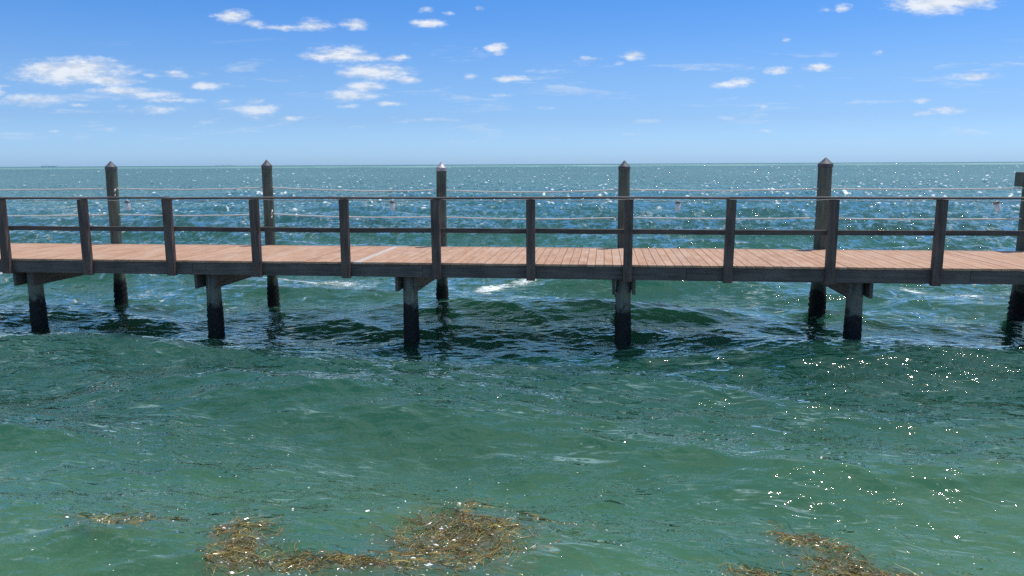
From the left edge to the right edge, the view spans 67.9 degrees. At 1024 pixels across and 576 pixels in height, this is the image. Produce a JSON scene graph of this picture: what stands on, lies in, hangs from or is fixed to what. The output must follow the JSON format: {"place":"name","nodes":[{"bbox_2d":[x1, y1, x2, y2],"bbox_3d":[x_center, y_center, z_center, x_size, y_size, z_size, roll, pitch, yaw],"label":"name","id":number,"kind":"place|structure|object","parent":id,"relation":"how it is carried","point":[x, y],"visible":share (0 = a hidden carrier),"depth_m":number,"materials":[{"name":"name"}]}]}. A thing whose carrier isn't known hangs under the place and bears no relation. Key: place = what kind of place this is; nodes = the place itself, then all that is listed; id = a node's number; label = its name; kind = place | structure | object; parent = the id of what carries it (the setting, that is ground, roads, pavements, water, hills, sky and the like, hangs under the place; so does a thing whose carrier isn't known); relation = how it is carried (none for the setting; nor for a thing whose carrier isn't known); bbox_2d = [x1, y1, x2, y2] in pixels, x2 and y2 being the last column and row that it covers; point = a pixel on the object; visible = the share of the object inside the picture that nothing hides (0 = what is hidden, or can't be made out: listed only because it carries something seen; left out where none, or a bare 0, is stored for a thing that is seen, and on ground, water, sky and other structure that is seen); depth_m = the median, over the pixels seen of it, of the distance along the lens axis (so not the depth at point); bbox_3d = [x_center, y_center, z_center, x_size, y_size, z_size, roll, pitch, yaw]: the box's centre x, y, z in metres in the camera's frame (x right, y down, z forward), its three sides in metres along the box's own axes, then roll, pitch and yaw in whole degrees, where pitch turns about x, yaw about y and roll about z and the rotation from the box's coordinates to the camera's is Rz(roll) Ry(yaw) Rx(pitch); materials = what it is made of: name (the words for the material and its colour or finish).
{"place":"outdoors","nodes":[
{"label":"outdoors","id":0,"kind":"place"},
{"bbox_2d":[0,234,1016,365],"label":"waves","id":1,"kind":"object","parent":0,"point":[665,292],"visible":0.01,"depth_m":24.40,"materials":[{"name":"teal liquid"}]},
{"bbox_2d":[0,162,1023,575],"bbox_3d":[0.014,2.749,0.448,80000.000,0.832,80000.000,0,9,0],"label":"water","id":2,"kind":"structure","parent":0,"point":[910,456],"depth_m":8.40,"materials":[{"name":"teal liquid"}]},
{"bbox_2d":[41,164,57,166],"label":"ship","id":3,"kind":"object","parent":2,"relation":"on","point":[47,165],"visible":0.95,"depth_m":5068.88,"materials":[{"name":"paint"}]},
{"bbox_2d":[50,509,203,523],"bbox_3d":[-2.991,1.865,5.933,1.606,0.238,0.535,0,9,0],"label":"seaweed mat","id":4,"kind":"object","parent":2,"relation":"in","point":[116,515],"visible":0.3,"depth_m":5.95,"materials":[{"name":"brown plant"}]},
{"bbox_2d":[195,515,292,575],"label":"seaweed mat","id":5,"kind":"object","parent":2,"relation":"in","point":[240,548],"visible":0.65,"depth_m":5.54,"materials":[{"name":"brown plant"}]},
{"bbox_2d":[197,542,482,575],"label":"seaweed mat","id":6,"kind":"object","parent":2,"relation":"in","point":[341,554],"visible":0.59,"depth_m":5.30,"materials":[{"name":"brown plant"}]},
{"bbox_2d":[354,503,560,575],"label":"seaweed mat","id":7,"kind":"object","parent":2,"relation":"on","point":[468,539],"visible":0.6,"depth_m":5.70,"materials":[{"name":"brown plant"}]},
{"bbox_2d":[426,497,510,508],"bbox_3d":[-0.294,1.954,6.759,1.199,0.274,0.604,0,9,0],"label":"seaweed mat","id":8,"kind":"object","parent":2,"relation":"in","point":[471,502],"visible":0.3,"depth_m":6.73,"materials":[{"name":"brown plant"}]},
{"bbox_2d":[32,336,983,575],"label":"foam flecks","id":9,"kind":"object","parent":2,"relation":"on","point":[231,572],"visible":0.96,"depth_m":5.62,"materials":[{"name":"white liquid"}]},
{"bbox_2d":[0,157,1023,361],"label":"pier","id":10,"kind":"structure","parent":2,"relation":"in","point":[852,276],"depth_m":12.93,"materials":[{"name":"wood"}]},
{"bbox_2d":[0,187,1023,192],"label":"rope","id":11,"kind":"object","parent":10,"relation":"attached to","point":[526,191],"visible":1,"depth_m":14.76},
{"bbox_2d":[7,214,1021,219],"bbox_3d":[-3.230,-1.441,15.277,32.880,0.111,0.023,1,9,7],"label":"rope","id":12,"kind":"object","parent":10,"relation":"attached to","point":[544,218],"visible":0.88,"depth_m":14.80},
{"bbox_2d":[7,199,1023,201],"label":"cable","id":13,"kind":"object","parent":10,"relation":"hanging from","point":[501,200],"visible":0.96,"depth_m":12.32,"materials":[{"name":"grey metal"}]},
{"bbox_2d":[124,199,129,209],"bbox_3d":[-6.624,-1.432,13.101,0.096,0.188,0.096,1,9,7],"label":"hanging lamp","id":14,"kind":"object","parent":13,"relation":"hanging from","point":[127,204],"visible":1,"depth_m":13.07,"materials":[{"name":"plastic"}]},
{"bbox_2d":[389,200,394,210],"bbox_3d":[-1.975,-1.366,12.547,0.096,0.188,0.096,1,9,7],"label":"hanging lamp","id":15,"kind":"object","parent":13,"relation":"hanging from","point":[392,205],"visible":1,"depth_m":12.52,"materials":[{"name":"plastic"}]},
{"bbox_2d":[675,200,680,211],"bbox_3d":[2.617,-1.300,11.999,0.096,0.188,0.096,1,9,7],"label":"hanging lamp","id":16,"kind":"object","parent":13,"relation":"hanging from","point":[677,205],"visible":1,"depth_m":11.97,"materials":[{"name":"plastic"}]},
{"bbox_2d":[993,200,1000,212],"bbox_3d":[7.303,-1.236,11.440,0.096,0.188,0.096,-18,7,9],"label":"hanging lamp","id":17,"kind":"object","parent":13,"relation":"hanging from","point":[996,204],"visible":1,"depth_m":11.41,"materials":[{"name":"plastic"}]},
{"bbox_2d":[497,509,594,525],"bbox_3d":[0.340,1.947,6.170,1.184,0.243,0.352,2,9,11],"label":"seaweed mat","id":18,"kind":"object","parent":2,"relation":"in","point":[544,518],"visible":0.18,"depth_m":6.16,"materials":[{"name":"brown plant"}]},
{"bbox_2d":[716,560,779,575],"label":"seaweed mat","id":19,"kind":"object","parent":2,"relation":"in","point":[758,572],"visible":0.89,"depth_m":5.40,"materials":[{"name":"brown plant"}]},
{"bbox_2d":[761,518,876,562],"bbox_3d":[2.393,2.070,5.983,1.190,0.216,0.677,7,12,36],"label":"seaweed mat","id":20,"kind":"object","parent":2,"relation":"in","point":[813,538],"visible":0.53,"depth_m":5.98,"materials":[{"name":"brown plant"}]},
{"bbox_2d":[774,541,912,575],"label":"seaweed mat","id":21,"kind":"object","parent":2,"relation":"in","point":[850,573],"visible":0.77,"depth_m":5.62,"materials":[{"name":"brown plant"}]},
{"bbox_2d":[0,0,1023,166],"label":"sky","id":22,"kind":"structure","parent":0,"point":[83,82],"materials":[{"name":"blue"}]}
]}

